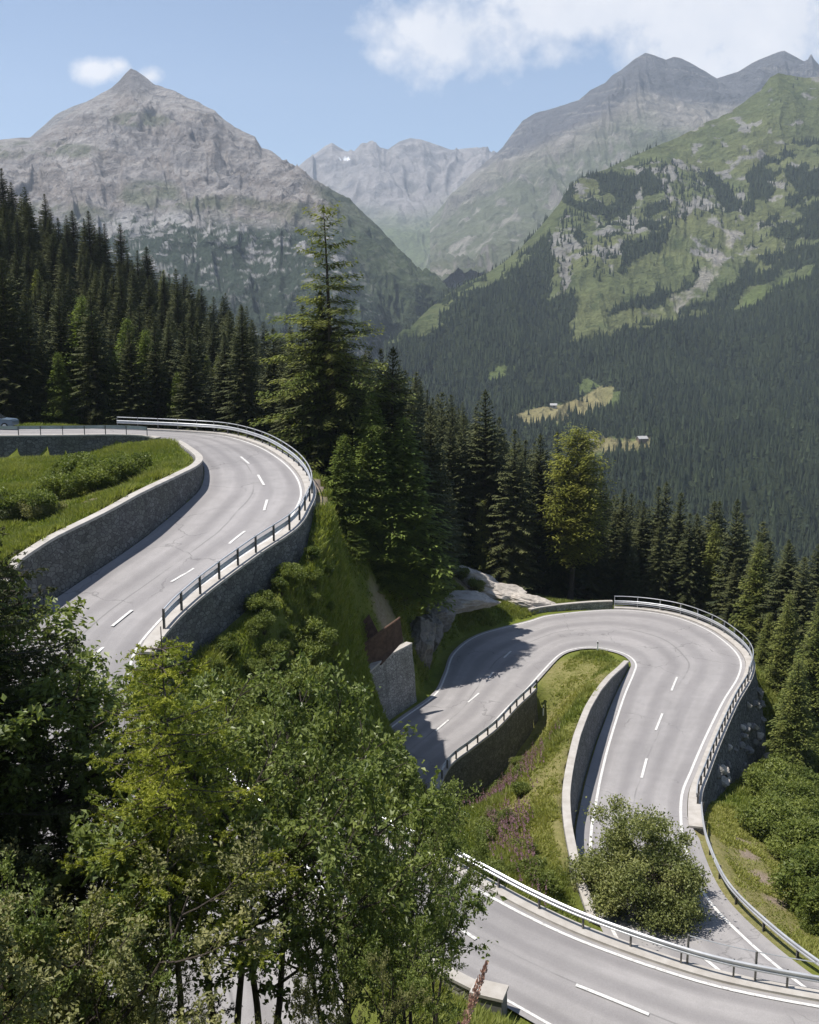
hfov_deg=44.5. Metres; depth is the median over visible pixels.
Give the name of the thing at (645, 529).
spruce tree
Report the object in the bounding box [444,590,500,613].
rock outcrop
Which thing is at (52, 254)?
spruce tree
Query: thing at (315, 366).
spruce tree
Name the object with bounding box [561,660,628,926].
retaining wall
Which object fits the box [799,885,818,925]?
bush
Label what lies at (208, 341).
spruce tree
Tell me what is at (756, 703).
boulder
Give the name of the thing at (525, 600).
rock outcrop
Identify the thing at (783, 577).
spruce tree
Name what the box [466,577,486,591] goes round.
bush
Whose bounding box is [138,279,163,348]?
spruce tree
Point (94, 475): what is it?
bush
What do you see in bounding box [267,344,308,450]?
spruce tree
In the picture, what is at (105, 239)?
spruce tree
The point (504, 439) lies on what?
spruce tree
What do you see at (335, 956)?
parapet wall
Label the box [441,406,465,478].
spruce tree
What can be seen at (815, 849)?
bush
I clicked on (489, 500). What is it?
spruce tree
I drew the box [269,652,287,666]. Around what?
bush
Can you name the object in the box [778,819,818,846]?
bush
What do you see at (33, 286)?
larch tree
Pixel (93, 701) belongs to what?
leafy tree
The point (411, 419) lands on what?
spruce tree
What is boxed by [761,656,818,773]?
conifer tree
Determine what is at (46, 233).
spruce tree
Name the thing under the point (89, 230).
spruce tree
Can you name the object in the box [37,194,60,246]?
spruce tree
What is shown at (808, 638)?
spruce tree
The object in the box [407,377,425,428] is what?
spruce tree
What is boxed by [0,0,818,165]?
sky
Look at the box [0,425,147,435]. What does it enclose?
guard rail
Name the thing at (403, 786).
leafy tree
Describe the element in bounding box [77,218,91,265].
spruce tree
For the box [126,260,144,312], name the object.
spruce tree
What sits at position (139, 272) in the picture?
spruce tree
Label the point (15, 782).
leafy tree
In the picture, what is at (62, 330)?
spruce tree
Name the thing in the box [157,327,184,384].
spruce tree
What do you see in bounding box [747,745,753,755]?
boulder
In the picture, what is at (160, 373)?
spruce tree
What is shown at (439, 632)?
rock outcrop
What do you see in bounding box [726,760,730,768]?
boulder
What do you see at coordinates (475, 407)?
spruce tree
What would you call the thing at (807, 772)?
bush
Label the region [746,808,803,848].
bush
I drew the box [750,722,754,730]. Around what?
boulder
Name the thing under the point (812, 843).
bush
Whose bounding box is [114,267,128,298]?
spruce tree
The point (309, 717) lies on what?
bush
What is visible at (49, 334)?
spruce tree
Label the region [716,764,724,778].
boulder
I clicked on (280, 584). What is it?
bush
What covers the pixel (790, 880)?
bush
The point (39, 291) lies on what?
spruce tree
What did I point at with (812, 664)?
conifer tree
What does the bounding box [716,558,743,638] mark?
spruce tree
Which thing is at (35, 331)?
spruce tree
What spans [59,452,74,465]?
bush
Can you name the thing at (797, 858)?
bush
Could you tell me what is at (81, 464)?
bush
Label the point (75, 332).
larch tree
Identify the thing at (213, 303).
spruce tree
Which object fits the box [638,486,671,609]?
spruce tree
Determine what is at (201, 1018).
leafy tree
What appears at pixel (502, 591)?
rock outcrop
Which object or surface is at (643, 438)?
hay barn
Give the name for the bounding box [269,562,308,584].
bush
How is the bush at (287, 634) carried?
on the ground at (381, 607)
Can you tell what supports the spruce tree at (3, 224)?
on the ground at (381, 607)
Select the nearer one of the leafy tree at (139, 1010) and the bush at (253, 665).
the leafy tree at (139, 1010)
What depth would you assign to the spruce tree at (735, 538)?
120.43 m
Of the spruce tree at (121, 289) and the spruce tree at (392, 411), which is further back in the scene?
the spruce tree at (121, 289)
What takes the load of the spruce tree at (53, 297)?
on the ground at (381, 607)
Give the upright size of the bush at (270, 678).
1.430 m
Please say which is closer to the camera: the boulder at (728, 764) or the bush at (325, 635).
the bush at (325, 635)
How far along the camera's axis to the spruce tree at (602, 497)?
133.57 m
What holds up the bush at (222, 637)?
on the ground at (381, 607)
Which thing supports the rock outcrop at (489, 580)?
on the ground at (381, 607)
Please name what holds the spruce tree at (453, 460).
on the ground at (381, 607)
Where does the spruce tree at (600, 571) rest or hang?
on the ground at (381, 607)
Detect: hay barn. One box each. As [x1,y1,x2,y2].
[550,403,556,408]
[636,436,648,442]
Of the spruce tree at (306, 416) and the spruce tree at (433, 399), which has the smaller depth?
the spruce tree at (306, 416)
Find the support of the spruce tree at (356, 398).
on the ground at (381, 607)
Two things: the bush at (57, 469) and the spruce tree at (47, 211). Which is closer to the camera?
the bush at (57, 469)
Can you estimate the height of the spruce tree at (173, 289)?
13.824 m
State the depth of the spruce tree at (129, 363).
108.01 m
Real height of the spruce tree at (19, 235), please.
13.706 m
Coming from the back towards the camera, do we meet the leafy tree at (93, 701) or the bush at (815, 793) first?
the bush at (815, 793)
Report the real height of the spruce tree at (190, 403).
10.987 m
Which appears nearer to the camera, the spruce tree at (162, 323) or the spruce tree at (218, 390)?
the spruce tree at (218, 390)
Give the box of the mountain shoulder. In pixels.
[31,102,84,136]
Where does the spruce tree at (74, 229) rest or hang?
on the ground at (381, 607)
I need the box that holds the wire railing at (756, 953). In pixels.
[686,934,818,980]
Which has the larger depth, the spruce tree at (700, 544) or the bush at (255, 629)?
the spruce tree at (700, 544)
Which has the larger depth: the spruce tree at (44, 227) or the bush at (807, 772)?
the spruce tree at (44, 227)
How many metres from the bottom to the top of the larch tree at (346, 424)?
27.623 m
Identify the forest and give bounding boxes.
[0,187,813,588]
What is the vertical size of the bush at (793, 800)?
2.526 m
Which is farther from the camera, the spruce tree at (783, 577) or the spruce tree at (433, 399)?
the spruce tree at (433, 399)
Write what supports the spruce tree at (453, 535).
on the ground at (381, 607)
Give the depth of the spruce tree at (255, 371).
133.44 m
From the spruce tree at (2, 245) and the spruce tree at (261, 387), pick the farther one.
the spruce tree at (2, 245)
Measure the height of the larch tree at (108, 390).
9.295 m
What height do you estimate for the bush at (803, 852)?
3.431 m
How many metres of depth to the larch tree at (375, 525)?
93.09 m
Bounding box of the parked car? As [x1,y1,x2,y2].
[0,414,18,429]
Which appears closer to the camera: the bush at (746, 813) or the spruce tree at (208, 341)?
the bush at (746, 813)
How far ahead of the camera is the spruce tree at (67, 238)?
205.95 m
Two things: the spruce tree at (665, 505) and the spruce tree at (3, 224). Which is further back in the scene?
the spruce tree at (3, 224)
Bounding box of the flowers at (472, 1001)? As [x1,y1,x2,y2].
[457,960,488,1023]
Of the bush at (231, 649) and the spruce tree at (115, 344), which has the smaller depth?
the bush at (231, 649)
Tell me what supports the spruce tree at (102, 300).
on the ground at (381, 607)
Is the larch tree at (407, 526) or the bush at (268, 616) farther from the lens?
the larch tree at (407, 526)
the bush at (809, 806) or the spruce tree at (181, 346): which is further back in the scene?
the spruce tree at (181, 346)
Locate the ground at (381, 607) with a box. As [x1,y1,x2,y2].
[3,253,818,1023]
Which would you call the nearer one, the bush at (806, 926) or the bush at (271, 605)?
the bush at (806, 926)
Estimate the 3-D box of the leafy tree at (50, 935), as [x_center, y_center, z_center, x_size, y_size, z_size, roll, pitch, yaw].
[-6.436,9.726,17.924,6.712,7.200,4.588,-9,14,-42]
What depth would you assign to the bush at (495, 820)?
59.54 m
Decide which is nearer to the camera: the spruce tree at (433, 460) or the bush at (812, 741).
the bush at (812, 741)
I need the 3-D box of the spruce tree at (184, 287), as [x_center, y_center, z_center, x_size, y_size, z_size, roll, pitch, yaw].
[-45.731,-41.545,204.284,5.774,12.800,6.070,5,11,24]
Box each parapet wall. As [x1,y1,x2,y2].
[237,784,347,967]
[338,900,474,999]
[528,600,612,613]
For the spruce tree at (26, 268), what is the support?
on the ground at (381, 607)
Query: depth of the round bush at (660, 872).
50.07 m
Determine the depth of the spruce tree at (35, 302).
137.31 m
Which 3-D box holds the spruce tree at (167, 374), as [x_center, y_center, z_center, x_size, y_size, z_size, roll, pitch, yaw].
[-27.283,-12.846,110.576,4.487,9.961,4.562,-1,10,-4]
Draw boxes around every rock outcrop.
[410,616,435,669]
[422,614,443,651]
[425,600,455,631]
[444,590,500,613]
[454,565,498,591]
[482,582,526,600]
[509,593,555,607]
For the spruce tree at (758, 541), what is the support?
on the ground at (381, 607)
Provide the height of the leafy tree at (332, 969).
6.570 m
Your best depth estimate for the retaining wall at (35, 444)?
89.96 m
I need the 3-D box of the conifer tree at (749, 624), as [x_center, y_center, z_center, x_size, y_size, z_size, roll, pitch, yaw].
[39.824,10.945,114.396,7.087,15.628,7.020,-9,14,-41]
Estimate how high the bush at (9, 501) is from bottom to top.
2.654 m
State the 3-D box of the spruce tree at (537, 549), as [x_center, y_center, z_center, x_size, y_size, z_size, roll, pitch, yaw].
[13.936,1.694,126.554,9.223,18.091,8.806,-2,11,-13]
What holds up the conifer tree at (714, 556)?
on the ground at (381, 607)
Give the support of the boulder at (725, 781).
in the retaining wall at (712, 788)
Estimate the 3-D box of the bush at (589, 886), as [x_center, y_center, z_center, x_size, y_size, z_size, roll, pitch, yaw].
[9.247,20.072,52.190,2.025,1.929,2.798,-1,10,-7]
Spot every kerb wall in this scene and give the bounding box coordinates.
[106,428,315,505]
[372,827,818,1001]
[614,606,753,659]
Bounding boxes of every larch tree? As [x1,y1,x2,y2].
[29,269,45,312]
[40,351,85,424]
[53,626,302,1021]
[54,295,112,424]
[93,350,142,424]
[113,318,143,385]
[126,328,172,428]
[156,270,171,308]
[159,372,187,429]
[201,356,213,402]
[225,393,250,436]
[248,201,417,483]
[322,433,377,535]
[341,423,415,564]
[345,391,408,538]
[346,520,371,560]
[371,526,418,597]
[373,412,459,616]
[383,468,425,580]
[417,494,450,602]
[423,520,456,599]
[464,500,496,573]
[533,422,618,599]
[753,613,779,675]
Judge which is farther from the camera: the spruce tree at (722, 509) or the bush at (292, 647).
the spruce tree at (722, 509)
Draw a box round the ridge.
[298,138,496,289]
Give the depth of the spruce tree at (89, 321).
136.75 m
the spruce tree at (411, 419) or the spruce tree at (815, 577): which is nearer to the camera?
the spruce tree at (411, 419)
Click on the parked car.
(5, 421)
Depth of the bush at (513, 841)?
55.46 m
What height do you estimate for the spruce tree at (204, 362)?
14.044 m
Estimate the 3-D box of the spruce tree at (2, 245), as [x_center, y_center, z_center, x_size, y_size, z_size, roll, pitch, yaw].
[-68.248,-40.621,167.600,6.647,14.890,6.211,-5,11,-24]
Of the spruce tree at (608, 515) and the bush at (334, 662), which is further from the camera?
the spruce tree at (608, 515)
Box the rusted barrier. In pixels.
[363,615,402,664]
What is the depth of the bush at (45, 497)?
61.18 m
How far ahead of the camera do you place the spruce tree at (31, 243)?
188.67 m
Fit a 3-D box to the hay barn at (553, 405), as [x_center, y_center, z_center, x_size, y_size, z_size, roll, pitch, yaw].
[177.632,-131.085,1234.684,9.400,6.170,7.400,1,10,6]
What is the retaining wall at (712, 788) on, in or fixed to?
on the ground at (381, 607)
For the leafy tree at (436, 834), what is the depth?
26.27 m
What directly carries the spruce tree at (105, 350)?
on the ground at (381, 607)
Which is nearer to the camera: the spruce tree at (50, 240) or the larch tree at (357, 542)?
the larch tree at (357, 542)
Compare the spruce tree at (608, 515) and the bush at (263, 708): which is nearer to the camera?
the bush at (263, 708)
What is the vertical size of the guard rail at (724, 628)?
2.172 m
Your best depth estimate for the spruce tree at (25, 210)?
198.12 m
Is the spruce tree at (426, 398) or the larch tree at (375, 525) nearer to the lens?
the larch tree at (375, 525)
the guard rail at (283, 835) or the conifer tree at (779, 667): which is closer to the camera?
the guard rail at (283, 835)
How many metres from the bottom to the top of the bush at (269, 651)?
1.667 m
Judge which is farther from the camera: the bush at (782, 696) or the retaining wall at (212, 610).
the bush at (782, 696)
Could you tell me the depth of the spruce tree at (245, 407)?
103.63 m
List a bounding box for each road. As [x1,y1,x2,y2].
[0,429,343,1023]
[317,827,818,1023]
[389,609,818,988]
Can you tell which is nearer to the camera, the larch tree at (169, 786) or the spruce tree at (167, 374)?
the larch tree at (169, 786)
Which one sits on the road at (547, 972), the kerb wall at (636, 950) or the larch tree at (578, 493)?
the kerb wall at (636, 950)
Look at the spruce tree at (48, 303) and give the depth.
129.28 m
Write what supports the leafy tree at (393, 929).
on the ground at (381, 607)
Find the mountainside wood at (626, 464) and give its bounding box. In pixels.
[384,77,818,579]
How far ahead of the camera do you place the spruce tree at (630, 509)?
144.53 m
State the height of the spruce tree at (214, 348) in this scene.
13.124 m
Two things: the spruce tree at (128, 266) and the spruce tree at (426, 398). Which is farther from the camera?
the spruce tree at (128, 266)
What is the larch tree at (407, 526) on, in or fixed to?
on the ground at (381, 607)
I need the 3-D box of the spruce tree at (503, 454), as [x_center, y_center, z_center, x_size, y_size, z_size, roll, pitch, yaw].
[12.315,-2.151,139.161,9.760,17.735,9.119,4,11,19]
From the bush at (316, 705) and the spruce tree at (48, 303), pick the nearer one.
the bush at (316, 705)
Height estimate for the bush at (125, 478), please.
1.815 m
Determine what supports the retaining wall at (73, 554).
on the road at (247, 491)
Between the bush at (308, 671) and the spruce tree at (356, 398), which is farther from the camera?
the spruce tree at (356, 398)
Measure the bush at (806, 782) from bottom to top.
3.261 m
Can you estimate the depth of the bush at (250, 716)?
51.15 m
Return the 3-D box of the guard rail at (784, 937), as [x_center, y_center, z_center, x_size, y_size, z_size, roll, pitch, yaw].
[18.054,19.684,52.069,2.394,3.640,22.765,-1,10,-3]
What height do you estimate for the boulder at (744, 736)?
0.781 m
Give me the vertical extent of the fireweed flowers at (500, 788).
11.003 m
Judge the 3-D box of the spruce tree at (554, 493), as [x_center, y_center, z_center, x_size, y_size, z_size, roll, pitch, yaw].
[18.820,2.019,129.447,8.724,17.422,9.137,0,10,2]
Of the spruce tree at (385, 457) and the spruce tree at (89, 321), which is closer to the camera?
the spruce tree at (385, 457)
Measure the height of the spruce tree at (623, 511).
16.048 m
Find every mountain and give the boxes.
[0,69,450,381]
[430,51,818,286]
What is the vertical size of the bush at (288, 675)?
2.414 m
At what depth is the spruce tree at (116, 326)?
135.22 m
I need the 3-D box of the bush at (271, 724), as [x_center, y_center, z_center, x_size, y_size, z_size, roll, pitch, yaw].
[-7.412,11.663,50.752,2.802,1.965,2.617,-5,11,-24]
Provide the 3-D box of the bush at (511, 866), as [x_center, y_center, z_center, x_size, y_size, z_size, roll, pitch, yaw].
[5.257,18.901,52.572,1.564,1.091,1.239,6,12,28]
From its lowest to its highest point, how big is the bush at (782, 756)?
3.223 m
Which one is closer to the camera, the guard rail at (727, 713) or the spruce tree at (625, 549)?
the guard rail at (727, 713)
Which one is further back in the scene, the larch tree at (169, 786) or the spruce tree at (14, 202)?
the spruce tree at (14, 202)
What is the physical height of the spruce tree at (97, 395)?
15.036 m
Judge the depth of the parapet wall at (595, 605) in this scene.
117.03 m
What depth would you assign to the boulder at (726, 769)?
74.44 m
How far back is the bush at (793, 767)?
83.93 m
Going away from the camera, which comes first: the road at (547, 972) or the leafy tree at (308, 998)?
the leafy tree at (308, 998)
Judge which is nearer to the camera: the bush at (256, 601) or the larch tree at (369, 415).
the bush at (256, 601)
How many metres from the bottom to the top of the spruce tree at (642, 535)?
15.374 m
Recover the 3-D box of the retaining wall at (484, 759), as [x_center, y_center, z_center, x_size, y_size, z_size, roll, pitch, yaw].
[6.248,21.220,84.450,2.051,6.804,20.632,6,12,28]
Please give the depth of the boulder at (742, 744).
82.71 m
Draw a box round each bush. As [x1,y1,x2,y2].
[0,486,25,498]
[0,492,26,518]
[3,510,20,519]
[4,501,29,520]
[16,488,57,516]
[20,496,67,518]
[32,471,90,499]
[44,466,65,476]
[51,459,58,469]
[57,452,95,474]
[59,451,102,474]
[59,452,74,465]
[72,463,124,493]
[76,456,135,468]
[98,472,120,489]
[105,451,154,477]
[105,467,131,482]
[182,664,200,678]
[203,657,224,670]
[212,641,240,663]
[214,631,231,642]
[227,718,267,750]
[233,710,271,730]
[243,589,273,612]
[243,684,264,698]
[244,618,270,637]
[244,657,265,675]
[248,670,272,682]
[252,608,276,634]
[258,638,290,665]
[258,658,266,663]
[258,723,274,753]
[260,682,294,708]
[260,706,289,718]
[261,597,279,614]
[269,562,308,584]
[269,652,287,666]
[270,576,288,595]
[272,668,324,704]
[275,659,329,696]
[281,629,292,642]
[287,605,298,616]
[288,642,303,650]
[288,712,310,737]
[290,615,337,648]
[292,648,299,657]
[296,622,321,638]
[300,634,330,668]
[303,545,321,560]
[304,591,320,602]
[304,694,328,710]
[306,568,323,587]
[307,703,337,731]
[309,606,318,615]
[325,565,333,577]
[325,601,335,610]
[325,657,339,669]
[456,565,469,580]
[458,847,506,881]
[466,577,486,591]
[472,816,498,841]
[484,805,500,816]
[486,815,508,829]
[491,779,502,790]
[496,859,524,875]
[497,807,515,824]
[507,838,538,854]
[508,756,514,768]
[510,781,533,798]
[511,755,523,765]
[511,763,524,780]
[520,855,561,892]
[556,793,719,938]
[570,874,599,904]
[734,794,790,836]
[740,756,803,787]
[743,767,787,794]
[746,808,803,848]
[749,797,797,823]
[750,776,817,800]
[758,780,792,800]
[764,833,803,858]
[765,791,818,820]
[767,752,794,764]
[767,859,813,917]
[773,800,818,822]
[774,781,809,801]
[777,796,805,815]
[778,688,809,703]
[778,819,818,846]
[779,847,818,877]
[780,839,818,874]
[781,761,805,773]
[783,743,818,771]
[786,795,805,808]
[787,851,818,887]
[793,767,818,789]
[793,834,818,848]
[795,908,818,936]
[797,875,818,918]
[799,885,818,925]
[802,840,818,851]
[807,731,818,745]
[812,787,818,798]
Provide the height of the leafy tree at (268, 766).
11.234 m
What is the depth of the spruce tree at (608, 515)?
134.90 m
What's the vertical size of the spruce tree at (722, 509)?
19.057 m
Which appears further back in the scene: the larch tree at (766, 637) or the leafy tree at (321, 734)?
the larch tree at (766, 637)
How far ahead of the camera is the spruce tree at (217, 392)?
107.25 m
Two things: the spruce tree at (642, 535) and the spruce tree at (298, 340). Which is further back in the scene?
the spruce tree at (642, 535)
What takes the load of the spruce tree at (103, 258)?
on the ground at (381, 607)
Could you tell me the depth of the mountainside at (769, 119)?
1729.58 m
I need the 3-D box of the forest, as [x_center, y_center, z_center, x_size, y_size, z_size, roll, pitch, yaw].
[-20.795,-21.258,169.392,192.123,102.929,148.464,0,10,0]
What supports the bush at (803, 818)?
on the ground at (381, 607)
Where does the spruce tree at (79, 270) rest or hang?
on the ground at (381, 607)
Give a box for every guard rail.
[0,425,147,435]
[117,417,312,628]
[230,771,324,894]
[382,817,818,987]
[440,680,537,778]
[614,596,753,676]
[696,674,748,803]
[701,802,818,965]
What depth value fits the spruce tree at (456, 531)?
115.38 m
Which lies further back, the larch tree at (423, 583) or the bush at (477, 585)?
the bush at (477, 585)
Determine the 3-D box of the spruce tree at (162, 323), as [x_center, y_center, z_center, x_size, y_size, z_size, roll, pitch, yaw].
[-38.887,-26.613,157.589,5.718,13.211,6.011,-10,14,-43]
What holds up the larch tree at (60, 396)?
on the ground at (381, 607)
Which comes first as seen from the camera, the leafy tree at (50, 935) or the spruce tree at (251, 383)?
the leafy tree at (50, 935)
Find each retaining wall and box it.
[0,434,160,457]
[1,440,203,624]
[139,501,313,685]
[368,642,416,719]
[429,688,537,804]
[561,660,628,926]
[688,659,765,834]
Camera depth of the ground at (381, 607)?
66.69 m
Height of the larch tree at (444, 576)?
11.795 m
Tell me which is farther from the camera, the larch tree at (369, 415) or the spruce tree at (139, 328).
the spruce tree at (139, 328)
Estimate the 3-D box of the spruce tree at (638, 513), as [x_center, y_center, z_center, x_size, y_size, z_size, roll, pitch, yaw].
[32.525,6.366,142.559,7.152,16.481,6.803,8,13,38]
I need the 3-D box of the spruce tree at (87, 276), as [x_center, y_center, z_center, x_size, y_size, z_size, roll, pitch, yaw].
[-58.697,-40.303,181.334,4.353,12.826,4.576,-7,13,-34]
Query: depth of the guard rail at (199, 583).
65.06 m
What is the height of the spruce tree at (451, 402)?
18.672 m
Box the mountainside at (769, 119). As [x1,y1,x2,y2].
[385,73,818,572]
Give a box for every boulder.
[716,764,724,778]
[721,764,729,774]
[721,776,729,786]
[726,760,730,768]
[739,741,745,749]
[741,733,748,740]
[743,723,750,733]
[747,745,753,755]
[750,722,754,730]
[754,700,759,706]
[757,687,762,695]
[757,732,762,740]
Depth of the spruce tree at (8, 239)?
172.55 m
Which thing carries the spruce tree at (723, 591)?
on the ground at (381, 607)
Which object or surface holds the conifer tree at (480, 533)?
on the ground at (381, 607)
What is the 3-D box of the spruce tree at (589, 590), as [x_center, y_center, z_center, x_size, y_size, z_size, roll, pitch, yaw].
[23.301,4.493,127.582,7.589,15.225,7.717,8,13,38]
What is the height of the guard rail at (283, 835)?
3.228 m
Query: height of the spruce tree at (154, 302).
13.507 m
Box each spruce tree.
[0,168,17,228]
[0,209,12,246]
[0,221,25,281]
[0,229,15,284]
[0,257,54,421]
[0,295,29,417]
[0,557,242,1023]
[1,304,30,405]
[5,260,34,335]
[6,182,18,226]
[7,243,26,297]
[8,207,18,238]
[11,216,32,281]
[15,247,46,312]
[15,295,49,421]
[18,197,42,252]
[18,334,68,422]
[22,222,39,274]
[27,291,46,335]
[30,314,44,375]
[32,277,53,325]
[34,281,62,342]
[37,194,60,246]
[37,220,66,268]
[39,212,54,260]
[42,234,64,286]
[44,234,68,294]
[44,291,81,401]
[44,321,60,382]
[47,296,60,354]
[51,238,80,311]
[53,218,72,271]
[59,285,74,343]
[63,290,118,424]
[64,225,76,267]
[64,315,83,384]
[65,211,82,264]
[65,267,77,327]
[67,274,78,313]
[73,211,107,276]
[74,251,90,302]
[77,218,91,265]
[78,254,91,302]
[78,297,106,346]
[79,308,113,424]
[90,227,106,261]
[93,227,115,280]
[96,280,116,336]
[101,224,114,279]
[103,332,161,428]
[105,296,132,359]
[107,273,119,310]
[107,333,120,366]
[108,224,133,286]
[110,276,133,331]
[110,331,121,363]
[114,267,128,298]
[119,337,145,419]
[121,260,128,297]
[121,299,141,340]
[123,254,132,284]
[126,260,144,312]
[130,307,157,402]
[131,250,146,314]
[137,247,160,310]
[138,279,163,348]
[140,323,172,428]
[142,283,163,332]
[154,301,168,345]
[157,272,171,325]
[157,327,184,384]
[159,327,180,378]
[159,352,175,414]
[160,321,218,430]
[163,339,216,431]
[164,284,190,332]
[165,274,172,299]
[166,285,180,322]
[169,291,189,342]
[181,277,191,313]
[183,299,206,358]
[188,322,217,423]
[195,287,209,328]
[201,326,222,389]
[202,332,249,431]
[203,367,219,422]
[205,322,219,366]
[207,296,220,337]
[207,356,232,430]
[216,306,276,442]
[229,333,241,389]
[233,372,268,439]
[250,352,265,398]
[253,329,288,441]
[259,380,269,429]
[265,359,289,438]
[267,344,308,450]
[270,291,364,475]
[280,303,358,455]
[287,305,308,399]
[310,365,353,470]
[335,325,370,408]
[348,353,365,477]
[349,399,372,478]
[351,354,374,439]
[354,347,457,562]
[367,348,390,427]
[375,437,396,506]
[388,402,428,552]
[406,398,448,551]
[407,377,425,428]
[418,404,467,590]
[422,389,434,426]
[424,433,462,574]
[426,398,437,437]
[432,437,466,562]
[433,469,455,558]
[439,426,482,565]
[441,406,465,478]
[444,395,460,432]
[444,484,469,564]
[451,433,495,567]
[456,418,470,458]
[456,429,489,565]
[458,389,522,579]
[468,406,488,445]
[469,442,506,576]
[478,429,541,593]
[490,437,511,480]
[491,416,512,494]
[494,455,550,587]
[498,428,516,469]
[502,461,546,582]
[506,440,534,491]
[524,433,557,584]
[529,482,590,598]
[530,461,585,591]
[544,431,570,502]
[549,454,565,491]
[566,493,620,600]
[580,524,616,600]
[593,472,614,540]
[594,510,624,599]
[602,496,612,551]
[609,489,636,600]
[610,513,639,600]
[618,546,644,607]
[622,493,637,531]
[629,501,655,608]
[630,500,646,545]
[632,507,650,572]
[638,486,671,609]
[638,521,674,610]
[652,482,676,567]
[659,492,699,609]
[663,541,691,612]
[665,513,708,618]
[685,513,712,621]
[690,501,730,618]
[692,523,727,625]
[698,499,752,630]
[706,501,730,557]
[713,560,730,618]
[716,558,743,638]
[720,513,752,607]
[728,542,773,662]
[730,532,772,640]
[740,540,779,627]
[746,542,813,676]
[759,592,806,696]
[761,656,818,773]
[771,556,818,677]
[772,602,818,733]
[773,556,797,595]
[778,539,794,577]
[796,611,818,671]
[800,543,818,617]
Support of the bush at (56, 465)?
on the ground at (381, 607)
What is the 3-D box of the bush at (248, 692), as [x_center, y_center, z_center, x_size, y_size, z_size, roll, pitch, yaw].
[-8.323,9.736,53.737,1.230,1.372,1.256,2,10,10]
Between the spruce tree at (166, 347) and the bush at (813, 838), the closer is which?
the bush at (813, 838)
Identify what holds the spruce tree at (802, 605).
on the ground at (381, 607)
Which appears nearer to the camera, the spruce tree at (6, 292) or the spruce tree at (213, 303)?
the spruce tree at (6, 292)
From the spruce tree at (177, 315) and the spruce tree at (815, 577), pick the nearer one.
the spruce tree at (815, 577)
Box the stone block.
[469,978,508,1017]
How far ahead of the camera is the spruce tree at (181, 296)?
178.97 m
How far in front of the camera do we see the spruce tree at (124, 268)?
205.55 m
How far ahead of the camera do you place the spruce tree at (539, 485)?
128.98 m
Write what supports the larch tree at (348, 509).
on the ground at (381, 607)
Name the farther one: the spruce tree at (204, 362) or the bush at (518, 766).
the spruce tree at (204, 362)
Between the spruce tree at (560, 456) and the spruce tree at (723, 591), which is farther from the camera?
the spruce tree at (560, 456)
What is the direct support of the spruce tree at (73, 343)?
on the ground at (381, 607)
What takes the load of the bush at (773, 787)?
on the ground at (381, 607)
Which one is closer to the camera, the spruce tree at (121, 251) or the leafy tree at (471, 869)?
the leafy tree at (471, 869)
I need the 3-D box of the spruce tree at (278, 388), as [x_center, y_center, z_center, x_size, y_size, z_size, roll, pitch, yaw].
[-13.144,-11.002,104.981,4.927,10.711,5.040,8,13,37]
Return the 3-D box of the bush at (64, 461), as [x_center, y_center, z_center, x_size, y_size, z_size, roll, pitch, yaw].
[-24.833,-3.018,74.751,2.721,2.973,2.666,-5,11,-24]
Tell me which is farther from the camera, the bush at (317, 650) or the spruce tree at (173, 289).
the spruce tree at (173, 289)
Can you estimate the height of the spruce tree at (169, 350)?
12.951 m
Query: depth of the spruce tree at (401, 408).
98.46 m
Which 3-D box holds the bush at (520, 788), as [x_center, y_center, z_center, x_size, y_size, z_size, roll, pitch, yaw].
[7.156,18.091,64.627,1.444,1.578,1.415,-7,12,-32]
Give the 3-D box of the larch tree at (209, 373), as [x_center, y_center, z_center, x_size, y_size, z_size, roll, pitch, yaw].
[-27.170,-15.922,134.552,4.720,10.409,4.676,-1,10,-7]
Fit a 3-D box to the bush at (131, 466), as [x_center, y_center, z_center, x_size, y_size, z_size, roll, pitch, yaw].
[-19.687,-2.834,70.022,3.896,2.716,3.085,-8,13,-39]
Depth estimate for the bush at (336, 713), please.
56.50 m
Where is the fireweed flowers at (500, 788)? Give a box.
[461,718,559,904]
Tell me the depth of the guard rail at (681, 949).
40.99 m
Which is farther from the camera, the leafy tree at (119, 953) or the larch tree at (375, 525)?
the larch tree at (375, 525)
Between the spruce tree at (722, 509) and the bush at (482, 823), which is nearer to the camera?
the bush at (482, 823)
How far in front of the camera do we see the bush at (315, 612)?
62.01 m
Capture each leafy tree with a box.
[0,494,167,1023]
[0,556,231,891]
[0,630,392,1023]
[0,634,265,981]
[0,781,287,1023]
[0,850,198,1023]
[13,922,213,1023]
[63,651,432,1023]
[127,644,507,1023]
[148,745,497,1023]
[185,1000,240,1023]
[251,946,434,1023]
[258,875,474,1023]
[290,786,470,1023]
[320,732,488,1023]
[397,808,495,1023]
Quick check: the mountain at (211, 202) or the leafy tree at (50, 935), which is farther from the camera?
the mountain at (211, 202)
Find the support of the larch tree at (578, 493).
on the ground at (381, 607)

